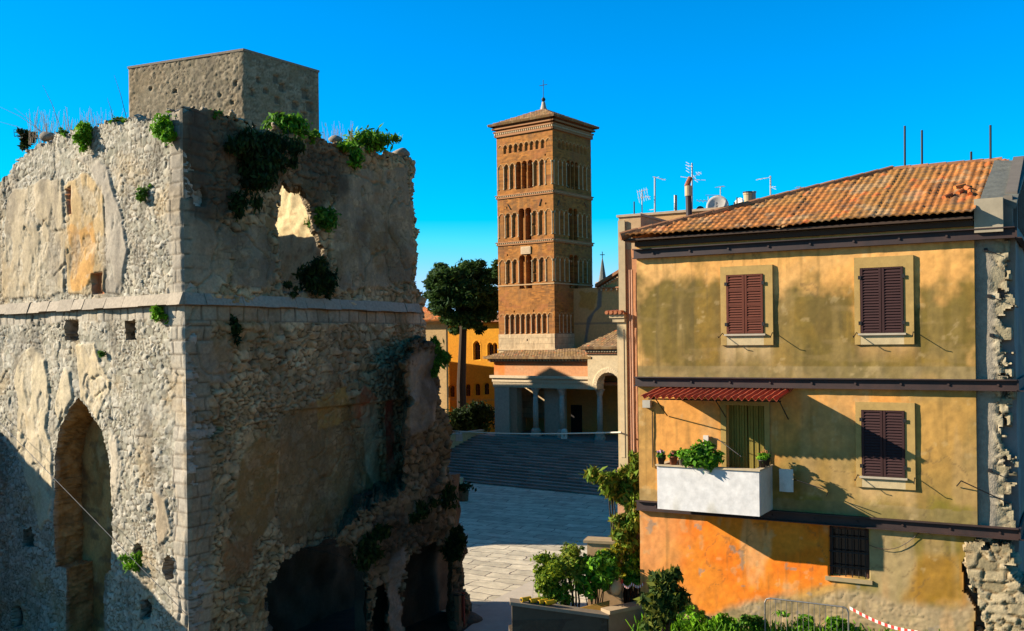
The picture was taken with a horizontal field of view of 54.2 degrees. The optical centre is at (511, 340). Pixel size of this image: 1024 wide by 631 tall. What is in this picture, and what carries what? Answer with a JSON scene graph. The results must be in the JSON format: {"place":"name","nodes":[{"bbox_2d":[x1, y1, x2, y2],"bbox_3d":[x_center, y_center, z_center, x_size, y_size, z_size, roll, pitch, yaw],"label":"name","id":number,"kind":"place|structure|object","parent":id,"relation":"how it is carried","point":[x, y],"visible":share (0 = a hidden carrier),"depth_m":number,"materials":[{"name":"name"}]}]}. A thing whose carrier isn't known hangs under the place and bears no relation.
{"place":"outdoors","nodes":[
{"label":"outdoors","id":0,"kind":"place"},
{"bbox_2d":[294,606,471,630],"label":"earth floor","id":1,"kind":"structure","parent":0,"point":[343,620],"depth_m":40.09,"materials":[{"name":"brown soil"}]},
{"bbox_2d":[453,591,461,624],"bbox_3d":[-2.121,10.597,39.242,0.240,1.460,0.260,-1,0,28],"label":"timber post","id":2,"kind":"object","parent":1,"relation":"on","point":[457,606],"visible":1,"depth_m":39.16,"materials":[{"name":"paint"}]},
{"bbox_2d":[461,592,465,625],"bbox_3d":[-1.968,10.631,39.526,0.240,1.387,0.146,-1,0,28],"label":"timber post","id":3,"kind":"object","parent":1,"relation":"on","point":[463,605],"visible":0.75,"depth_m":39.47,"materials":[{"name":"paint"}]},
{"bbox_2d":[467,611,482,623],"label":"boulder","id":4,"kind":"object","parent":1,"relation":"on","point":[473,617],"visible":0.36,"depth_m":40.11,"materials":[{"name":"stone"}]},
{"bbox_2d":[448,314,498,432],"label":"yellow building","id":5,"kind":"structure","parent":0,"point":[479,382],"depth_m":120.58,"materials":[{"name":"paint"}]},
{"bbox_2d":[451,386,454,396],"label":"window","id":6,"kind":"structure","parent":5,"relation":"in","point":[452,388],"depth_m":122.11,"materials":[{"name":"black glass"}]},
{"bbox_2d":[466,385,469,395],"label":"window","id":7,"kind":"structure","parent":5,"relation":"in","point":[468,386],"depth_m":121.19,"materials":[{"name":"black glass"}]},
{"bbox_2d":[475,343,480,358],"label":"window","id":8,"kind":"structure","parent":5,"relation":"in","point":[477,346],"depth_m":120.62,"materials":[{"name":"black glass"}]},
{"bbox_2d":[476,384,479,394],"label":"window","id":9,"kind":"structure","parent":5,"relation":"in","point":[477,385],"depth_m":120.65,"materials":[{"name":"black glass"}]},
{"bbox_2d":[485,383,488,393],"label":"window","id":10,"kind":"structure","parent":5,"relation":"in","point":[486,385],"depth_m":120.14,"materials":[{"name":"black glass"}]},
{"bbox_2d":[490,344,492,354],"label":"window","id":11,"kind":"structure","parent":5,"relation":"in","point":[491,346],"depth_m":119.83,"materials":[{"name":"black glass"}]},
{"bbox_2d":[464,580,533,630],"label":"road","id":12,"kind":"structure","parent":0,"point":[495,614],"depth_m":41.75,"materials":[{"name":"beige stone"}]},
{"bbox_2d":[0,0,1023,311],"label":"sky","id":13,"kind":"structure","parent":0,"point":[800,93],"materials":[{"name":"blue"}]},
{"bbox_2d":[442,482,617,611],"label":"piazza","id":14,"kind":"structure","parent":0,"point":[509,531],"depth_m":59.68,"materials":[{"name":"stone"}]},
{"bbox_2d":[127,48,319,132],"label":"stone tower","id":15,"kind":"structure","parent":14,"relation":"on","point":[250,86],"depth_m":61.77,"materials":[{"name":"beige stone"}]},
{"bbox_2d":[421,257,498,430],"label":"pine tree","id":16,"kind":"object","parent":14,"relation":"on","point":[466,291],"visible":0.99,"depth_m":102.08,"materials":[{"name":"green plant"}]},
{"bbox_2d":[450,429,483,448],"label":"flank wall","id":17,"kind":"structure","parent":14,"relation":"on","point":[467,435],"depth_m":91.00,"materials":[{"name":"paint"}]},
{"bbox_2d":[458,481,476,501],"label":"wooden planter","id":18,"kind":"object","parent":14,"relation":"on","point":[463,488],"visible":0.83,"depth_m":70.57,"materials":[{"name":"brown wood"}]},
{"bbox_2d":[445,399,494,433],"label":"clipped hedge","id":19,"kind":"object","parent":14,"relation":"on","point":[474,415],"visible":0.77,"depth_m":100.55,"materials":[{"name":"green plant"}]},
{"bbox_2d":[447,434,618,495],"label":"stone staircase","id":20,"kind":"structure","parent":14,"relation":"on","point":[551,464],"depth_m":82.17,"materials":[{"name":"stone"}]},
{"bbox_2d":[483,330,617,442],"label":"cathedral portico","id":21,"kind":"structure","parent":20,"relation":"on","point":[579,385],"depth_m":90.01,"materials":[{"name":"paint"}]},
{"bbox_2d":[487,80,599,417],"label":"bell tower","id":22,"kind":"structure","parent":21,"relation":"on","point":[544,199],"depth_m":95.10,"materials":[{"name":"brick"}]},
{"bbox_2d":[561,429,567,438],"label":"marble block","id":23,"kind":"structure","parent":21,"relation":"on","point":[562,435],"depth_m":87.10,"materials":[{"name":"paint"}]},
{"bbox_2d":[571,405,581,432],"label":"church door","id":24,"kind":"structure","parent":21,"relation":"in","point":[576,410],"depth_m":92.33,"materials":[{"name":"paint"}]},
{"bbox_2d":[573,270,618,347],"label":"church nave","id":25,"kind":"structure","parent":14,"relation":"on","point":[592,320],"depth_m":94.06,"materials":[{"name":"paint"}]},
{"bbox_2d":[595,252,605,287],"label":"spire","id":26,"kind":"structure","parent":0,"point":[602,275],"depth_m":124.79,"materials":[{"name":"stone"}]},
{"bbox_2d":[610,577,621,594],"bbox_3d":[2.838,6.732,27.400,0.360,0.440,0.351,-1,0,0],"label":"clay jar","id":27,"kind":"object","parent":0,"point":[615,587],"visible":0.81,"depth_m":27.28,"materials":[{"name":"beige ceramic"}]},
{"bbox_2d":[631,623,679,630],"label":"yard","id":28,"kind":"structure","parent":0,"point":[635,628],"depth_m":26.60,"materials":[{"name":"green plant"}]},
{"bbox_2d":[633,564,692,630],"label":"loquat shrub","id":29,"kind":"object","parent":28,"relation":"on","point":[664,600],"visible":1,"depth_m":24.72,"materials":[{"name":"green plant"}]},
{"bbox_2d":[675,605,709,630],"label":"weed clump","id":30,"kind":"object","parent":28,"relation":"on","point":[695,617],"visible":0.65,"depth_m":26.14,"materials":[{"name":"green plant"}]},
{"bbox_2d":[704,612,734,630],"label":"weed clump","id":31,"kind":"object","parent":28,"relation":"on","point":[721,617],"visible":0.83,"depth_m":25.68,"materials":[{"name":"green plant"}]},
{"bbox_2d":[731,613,767,630],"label":"weed clump","id":32,"kind":"object","parent":28,"relation":"on","point":[753,620],"visible":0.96,"depth_m":25.21,"materials":[{"name":"green plant"}]},
{"bbox_2d":[764,597,848,630],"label":"crowd barrier","id":33,"kind":"object","parent":28,"relation":"on","point":[808,603],"visible":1,"depth_m":24.28,"materials":[{"name":"grey metal"}]},
{"bbox_2d":[619,156,1023,630],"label":"old house","id":34,"kind":"structure","parent":28,"relation":"on","point":[849,350],"depth_m":24.80,"materials":[{"name":"paint"}]},
{"bbox_2d":[655,449,667,463],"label":"potted plant","id":35,"kind":"object","parent":34,"relation":"on","point":[661,456],"visible":1,"depth_m":25.80,"materials":[{"name":"green plant"}]},
{"bbox_2d":[667,450,677,464],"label":"potted plant","id":36,"kind":"object","parent":34,"relation":"on","point":[671,456],"visible":1,"depth_m":25.63,"materials":[{"name":"green plant"}]},
{"bbox_2d":[675,447,686,465],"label":"potted plant","id":37,"kind":"object","parent":34,"relation":"on","point":[680,454],"visible":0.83,"depth_m":25.50,"materials":[{"name":"green plant"}]},
{"bbox_2d":[684,176,692,234],"bbox_3d":[4.876,-3.696,27.600,0.225,1.689,0.200,-1,0,0],"label":"stove pipe","id":38,"kind":"object","parent":34,"relation":"on","point":[688,191],"visible":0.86,"depth_m":27.53,"materials":[{"name":"metal"}]},
{"bbox_2d":[681,439,725,472],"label":"potted plant","id":39,"kind":"object","parent":34,"relation":"on","point":[706,455],"visible":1,"depth_m":25.13,"materials":[{"name":"green plant"}]},
{"bbox_2d":[720,401,770,468],"bbox_3d":[6.113,2.921,26.009,1.288,2.769,0.305,-1,0,30],"label":"balcony door","id":40,"kind":"structure","parent":34,"relation":"in","point":[749,422],"depth_m":26.11,"materials":[{"name":"paint"}]},
{"bbox_2d":[756,452,767,467],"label":"potted plant","id":41,"kind":"object","parent":34,"relation":"on","point":[762,458],"visible":1,"depth_m":24.91,"materials":[{"name":"green plant"}]},
{"bbox_2d":[762,449,771,465],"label":"potted plant","id":42,"kind":"object","parent":34,"relation":"on","point":[768,459],"visible":0.47,"depth_m":25.21,"materials":[{"name":"green plant"}]},
{"bbox_2d":[779,469,793,491],"bbox_3d":[6.827,3.476,24.898,0.348,0.566,0.053,-1,0,30],"label":"utility meter box","id":43,"kind":"object","parent":34,"relation":"hanging from","point":[785,480],"visible":1,"depth_m":24.89,"materials":[{"name":"paint"}]},
{"bbox_2d":[825,526,872,584],"bbox_3d":[8.355,5.281,24.746,1.119,1.331,0.330,-1,0,30],"label":"barred window","id":44,"kind":"structure","parent":34,"relation":"in","point":[849,549],"depth_m":24.79,"materials":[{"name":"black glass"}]},
{"bbox_2d":[850,607,915,630],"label":"barrier tape","id":45,"kind":"object","parent":34,"relation":"attached to","point":[877,621],"visible":1,"depth_m":22.27,"materials":[{"name":"paint"}]},
{"bbox_2d":[904,126,905,164],"bbox_3d":[11.199,-5.307,28.502,0.074,1.642,0.057,-1,0,0],"label":"iron pole","id":46,"kind":"object","parent":34,"relation":"on","point":[904,145],"visible":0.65,"depth_m":28.48,"materials":[{"name":"grey metal"}]},
{"bbox_2d":[921,130,922,163],"bbox_3d":[11.605,-5.228,28.302,0.072,1.472,0.057,-1,0,0],"label":"iron pole","id":47,"kind":"object","parent":34,"relation":"on","point":[921,146],"visible":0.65,"depth_m":28.28,"materials":[{"name":"grey metal"}]},
{"bbox_2d":[989,125,991,158],"bbox_3d":[12.732,-5.044,26.602,0.071,1.388,0.057,-1,0,0],"label":"iron pole","id":48,"kind":"object","parent":34,"relation":"on","point":[990,141],"visible":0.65,"depth_m":26.57,"materials":[{"name":"grey metal"}]},
{"bbox_2d":[821,615,855,630],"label":"weed clump","id":49,"kind":"object","parent":28,"relation":"on","point":[836,622],"visible":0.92,"depth_m":24.25,"materials":[{"name":"green plant"}]},
{"bbox_2d":[625,612,939,630],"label":"grass","id":50,"kind":"structure","parent":0,"point":[711,628],"depth_m":25.50,"materials":[{"name":"green plant"}]},
{"bbox_2d":[771,609,817,630],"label":"weed clump","id":51,"kind":"object","parent":50,"relation":"on","point":[802,624],"visible":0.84,"depth_m":24.70,"materials":[{"name":"green plant"}]},
{"label":"garden ground","id":52,"kind":"structure","parent":0,"visible":0},
{"bbox_2d":[530,549,574,605],"bbox_3d":[1.155,7.088,27.885,1.318,2.507,1.909,-1,0,0],"label":"round shrub","id":53,"kind":"object","parent":52,"relation":"on","point":[547,576],"visible":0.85,"depth_m":27.43,"materials":[{"name":"green plant"}]},
{"bbox_2d":[557,541,587,606],"bbox_3d":[1.651,6.939,27.596,1.006,2.799,1.140,-1,0,0],"label":"sapling","id":54,"kind":"object","parent":52,"relation":"on","point":[571,551],"visible":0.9,"depth_m":27.41,"materials":[{"name":"green plant"}]},
{"bbox_2d":[570,549,621,605],"bbox_3d":[2.365,7.062,27.421,1.408,2.539,1.273,-1,0,-24],"label":"leafy shrub","id":55,"kind":"object","parent":52,"relation":"on","point":[602,571],"visible":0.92,"depth_m":27.25,"materials":[{"name":"green plant"}]},
{"bbox_2d":[583,536,624,605],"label":"wall","id":56,"kind":"structure","parent":52,"relation":"on","point":[594,544],"depth_m":28.38,"materials":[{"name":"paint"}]},
{"bbox_2d":[581,450,639,602],"bbox_3d":[3.103,5.714,28.368,2.018,5.214,1.828,-1,0,-27],"label":"oleander","id":57,"kind":"object","parent":52,"relation":"on","point":[621,486],"visible":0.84,"depth_m":28.12,"materials":[{"name":"green plant"}]},
{"bbox_2d":[596,543,627,602],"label":"yellow shrub","id":58,"kind":"object","parent":52,"relation":"on","point":[616,550],"visible":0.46,"depth_m":27.89,"materials":[{"name":"green plant"}]},
{"bbox_2d":[621,549,640,601],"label":"house shrub","id":59,"kind":"object","parent":52,"relation":"on","point":[631,570],"visible":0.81,"depth_m":27.80,"materials":[{"name":"green plant"}]},
{"label":"ground","id":60,"kind":"structure","parent":0,"visible":0},
{"bbox_2d":[0,106,471,630],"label":"ruined tower","id":61,"kind":"structure","parent":60,"relation":"on","point":[205,465],"depth_m":35.06,"materials":[{"name":"stone"}]},
{"bbox_2d":[14,127,37,151],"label":"wall plant","id":62,"kind":"object","parent":61,"relation":"on","point":[23,135],"depth_m":37.53,"materials":[{"name":"green plant"}]},
{"bbox_2d":[39,131,54,141],"bbox_3d":[-16.812,-7.422,36.271,0.624,0.353,0.453,-1,0,0],"label":"boulder","id":63,"kind":"object","parent":61,"relation":"on","point":[45,136],"visible":0.81,"depth_m":36.10,"materials":[{"name":"stone"}]},
{"bbox_2d":[57,126,68,136],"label":"wall plant","id":64,"kind":"object","parent":61,"relation":"attached to","point":[62,132],"depth_m":34.91,"materials":[{"name":"green plant"}]},
{"bbox_2d":[1,82,126,138],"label":"bare branches","id":65,"kind":"object","parent":61,"relation":"on","point":[55,113],"visible":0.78,"depth_m":36.77,"materials":[{"name":"brown plant"}]},
{"bbox_2d":[26,106,126,144],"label":"dry stalks","id":66,"kind":"object","parent":61,"relation":"on","point":[46,129],"visible":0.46,"depth_m":36.60,"materials":[{"name":"plant"}]},
{"bbox_2d":[71,120,93,152],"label":"wall plant","id":67,"kind":"object","parent":61,"relation":"attached to","point":[82,136],"depth_m":33.56,"materials":[{"name":"green plant"}]},
{"bbox_2d":[0,423,186,614],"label":"thin wire","id":68,"kind":"object","parent":61,"relation":"attached to","point":[96,521],"visible":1,"depth_m":32.83,"materials":[{"name":"metal"}]},
{"bbox_2d":[96,350,106,357],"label":"wall plant","id":69,"kind":"object","parent":61,"relation":"attached to","point":[101,353],"depth_m":33.19,"materials":[{"name":"green plant"}]},
{"bbox_2d":[108,115,126,123],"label":"wall plant","id":70,"kind":"object","parent":61,"relation":"attached to","point":[120,119],"depth_m":32.97,"materials":[{"name":"green plant"}]},
{"bbox_2d":[118,550,142,572],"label":"wall plant","id":71,"kind":"object","parent":61,"relation":"attached to","point":[130,563],"depth_m":32.09,"materials":[{"name":"green plant"}]},
{"bbox_2d":[134,183,152,202],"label":"wall plant","id":72,"kind":"object","parent":61,"relation":"attached to","point":[141,195],"depth_m":31.54,"materials":[{"name":"green plant"}]},
{"bbox_2d":[149,305,168,323],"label":"wall plant","id":73,"kind":"object","parent":61,"relation":"attached to","point":[157,314],"depth_m":30.95,"materials":[{"name":"green plant"}]},
{"bbox_2d":[149,111,177,145],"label":"wall plant","id":74,"kind":"object","parent":61,"relation":"attached to","point":[162,128],"depth_m":30.50,"materials":[{"name":"green plant"}]},
{"bbox_2d":[210,109,222,118],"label":"wall plant","id":75,"kind":"object","parent":61,"relation":"attached to","point":[217,114],"depth_m":31.66,"materials":[{"name":"green plant"}]},
{"bbox_2d":[229,314,243,346],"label":"wall plant","id":76,"kind":"object","parent":61,"relation":"attached to","point":[236,328],"depth_m":32.03,"materials":[{"name":"green plant"}]},
{"bbox_2d":[223,122,305,222],"bbox_3d":[-8.238,-5.559,32.981,1.819,3.483,3.236,-1,0,33],"label":"wall plant","id":77,"kind":"object","parent":61,"relation":"attached to","point":[263,158],"depth_m":32.51,"materials":[{"name":"green plant"}]},
{"bbox_2d":[260,111,325,146],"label":"wall plant","id":78,"kind":"object","parent":61,"relation":"attached to","point":[293,123],"depth_m":34.82,"materials":[{"name":"green plant"}]},
{"bbox_2d":[283,253,341,300],"bbox_3d":[-7.238,-2.245,35.447,1.457,1.790,2.494,-1,0,40],"label":"wall plant","id":79,"kind":"object","parent":61,"relation":"attached to","point":[313,280],"depth_m":35.50,"materials":[{"name":"green plant"}]},
{"bbox_2d":[303,205,341,235],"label":"wall plant","id":80,"kind":"object","parent":61,"relation":"attached to","point":[326,218],"depth_m":35.96,"materials":[{"name":"green plant"}]},
{"bbox_2d":[328,135,342,142],"bbox_3d":[-6.618,-7.564,37.511,0.466,0.321,0.435,-1,0,41],"label":"boulder","id":81,"kind":"object","parent":61,"relation":"on","point":[333,138],"visible":0.81,"depth_m":37.39,"materials":[{"name":"stone"}]},
{"bbox_2d":[322,121,354,142],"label":"dry stalks","id":82,"kind":"object","parent":61,"relation":"on","point":[337,133],"visible":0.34,"depth_m":38.17,"materials":[{"name":"plant"}]},
{"bbox_2d":[305,520,394,571],"bbox_3d":[-5.827,7.055,34.493,3.464,1.752,1.120,-1,0,14],"label":"wall plant","id":83,"kind":"object","parent":61,"relation":"attached to","point":[368,550],"depth_m":34.14,"materials":[{"name":"green plant"}]},
{"bbox_2d":[336,123,402,169],"bbox_3d":[-5.655,-7.271,38.499,2.745,2.330,3.205,-1,0,0],"label":"wall plant","id":84,"kind":"object","parent":61,"relation":"on","point":[374,140],"depth_m":38.44,"materials":[{"name":"green plant"}]},
{"bbox_2d":[392,148,409,156],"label":"boulder","id":85,"kind":"object","parent":61,"relation":"on","point":[403,152],"visible":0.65,"depth_m":41.24,"materials":[{"name":"stone"}]},
{"bbox_2d":[383,334,452,378],"bbox_3d":[-3.834,0.627,38.644,3.230,1.762,0.778,-1,0,23],"label":"wall plant","id":86,"kind":"object","parent":61,"relation":"attached to","point":[443,357],"depth_m":38.16,"materials":[{"name":"green plant"}]},
{"bbox_2d":[408,482,459,524],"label":"wall plant","id":87,"kind":"object","parent":61,"relation":"attached to","point":[448,495],"depth_m":37.38,"materials":[{"name":"green plant"}]},
{"bbox_2d":[422,524,467,571],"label":"wall plant","id":88,"kind":"object","parent":61,"relation":"attached to","point":[453,548],"depth_m":38.87,"materials":[{"name":"green plant"}]},
{"bbox_2d":[423,306,448,412],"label":"cream building","id":89,"kind":"structure","parent":60,"relation":"on","point":[435,326],"depth_m":108.28,"materials":[{"name":"paint"}]},
{"bbox_2d":[510,598,643,630],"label":"garden wall","id":90,"kind":"structure","parent":60,"relation":"on","point":[527,616],"depth_m":26.56,"materials":[{"name":"stone"}]},
{"bbox_2d":[520,596,531,601],"bbox_3d":[0.365,6.896,26.688,0.313,0.138,0.130,-1,0,-36],"label":"yellow pipe","id":91,"kind":"object","parent":90,"relation":"on","point":[524,599],"visible":1,"depth_m":26.62,"materials":[{"name":"plastic"}]},
{"bbox_2d":[528,597,539,603],"bbox_3d":[0.594,6.931,26.697,0.313,0.138,0.130,-1,0,-36],"label":"yellow pipe","id":92,"kind":"object","parent":90,"relation":"on","point":[532,600],"visible":1,"depth_m":26.64,"materials":[{"name":"plastic"}]},
{"bbox_2d":[537,598,547,604],"bbox_3d":[0.823,6.966,26.706,0.313,0.138,0.130,-1,0,-36],"label":"yellow pipe","id":93,"kind":"object","parent":90,"relation":"on","point":[541,601],"visible":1,"depth_m":26.63,"materials":[{"name":"plastic"}]},
{"bbox_2d":[544,599,554,605],"bbox_3d":[0.995,6.992,26.712,0.313,0.138,0.130,-1,0,-36],"label":"yellow pipe","id":94,"kind":"object","parent":90,"relation":"on","point":[549,602],"visible":1,"depth_m":26.66,"materials":[{"name":"plastic"}]},
{"bbox_2d":[580,600,609,609],"bbox_3d":[2.377,7.329,26.972,1.018,0.402,0.506,-1,0,-31],"label":"plywood board","id":95,"kind":"object","parent":90,"relation":"on","point":[598,606],"visible":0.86,"depth_m":27.10,"materials":[{"name":"wood"}]},
{"bbox_2d":[605,207,784,600],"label":"pink building","id":96,"kind":"structure","parent":60,"relation":"on","point":[624,316],"depth_m":28.80,"materials":[{"name":"paint"}]},
{"bbox_2d":[452,430,621,433],"bbox_3d":[-0.054,3.130,34.875,0.044,0.963,13.826,-1,0,-28],"label":"overhead cable","id":97,"kind":"object","parent":96,"relation":"attached to","point":[539,433],"visible":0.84,"depth_m":32.94,"materials":[{"name":"white paint"}]},
{"bbox_2d":[455,432,462,440],"bbox_3d":[-2.114,3.800,40.000,0.300,0.400,0.240,-1,0,0],"label":"hanging floodlight","id":98,"kind":"object","parent":97,"relation":"hanging from","point":[459,437],"visible":1,"depth_m":39.89,"materials":[{"name":"grey metal"}]},
{"bbox_2d":[637,188,650,212],"bbox_3d":[4.864,-4.858,37.000,0.476,1.741,0.711,-1,0,0],"label":"antenna","id":99,"kind":"object","parent":96,"relation":"on","point":[641,195],"visible":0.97,"depth_m":36.99,"materials":[{"name":"metal"}]},
{"bbox_2d":[651,177,664,211],"bbox_3d":[5.335,-5.096,37.000,0.650,2.007,0.702,-1,0,0],"label":"antenna","id":100,"kind":"object","parent":96,"relation":"on","point":[654,209],"visible":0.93,"depth_m":36.98,"materials":[{"name":"metal"}]},
{"bbox_2d":[674,195,676,210],"bbox_3d":[6.055,-4.769,37.003,0.127,1.247,0.114,-1,0,0],"label":"roof pole","id":101,"kind":"object","parent":96,"relation":"on","point":[675,202],"visible":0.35,"depth_m":36.95,"materials":[{"name":"grey metal"}]},
{"bbox_2d":[680,162,700,208],"bbox_3d":[6.863,-5.569,38.000,0.911,2.600,0.706,-1,0,0],"label":"antenna","id":102,"kind":"object","parent":96,"relation":"on","point":[695,179],"visible":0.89,"depth_m":37.98,"materials":[{"name":"metal"}]},
{"bbox_2d":[706,195,728,207],"bbox_3d":[7.800,-4.840,37.850,0.819,1.397,0.505,-1,0,0],"label":"satellite dish","id":103,"kind":"object","parent":96,"relation":"on","point":[717,201],"visible":0.41,"depth_m":38.03,"materials":[{"name":"paint"}]},
{"bbox_2d":[743,191,755,201],"bbox_3d":[8.787,-4.966,37.000,0.480,1.100,0.390,-1,0,0],"label":"chimney","id":104,"kind":"object","parent":96,"relation":"on","point":[749,195],"visible":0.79,"depth_m":36.84,"materials":[{"name":"beige stone"}]},
{"bbox_2d":[757,176,774,194],"bbox_3d":[9.655,-5.484,38.000,0.685,1.568,0.703,-1,0,0],"label":"antenna","id":105,"kind":"object","parent":96,"relation":"on","point":[770,183],"visible":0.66,"depth_m":37.97,"materials":[{"name":"metal"}]},
{"bbox_3d":[2.975,6.923,27.000,0.061,0.965,0.060,-1,0,0],"label":"marker post","id":106,"kind":"object","parent":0,"visible":0},
{"bbox_2d":[623,582,643,588],"bbox_3d":[3.264,6.568,26.894,0.591,0.221,0.018,-1,0,20],"label":"barrier tape","id":107,"kind":"object","parent":106,"relation":"attached to","point":[634,585],"visible":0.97,"depth_m":26.89,"materials":[{"name":"paint"}]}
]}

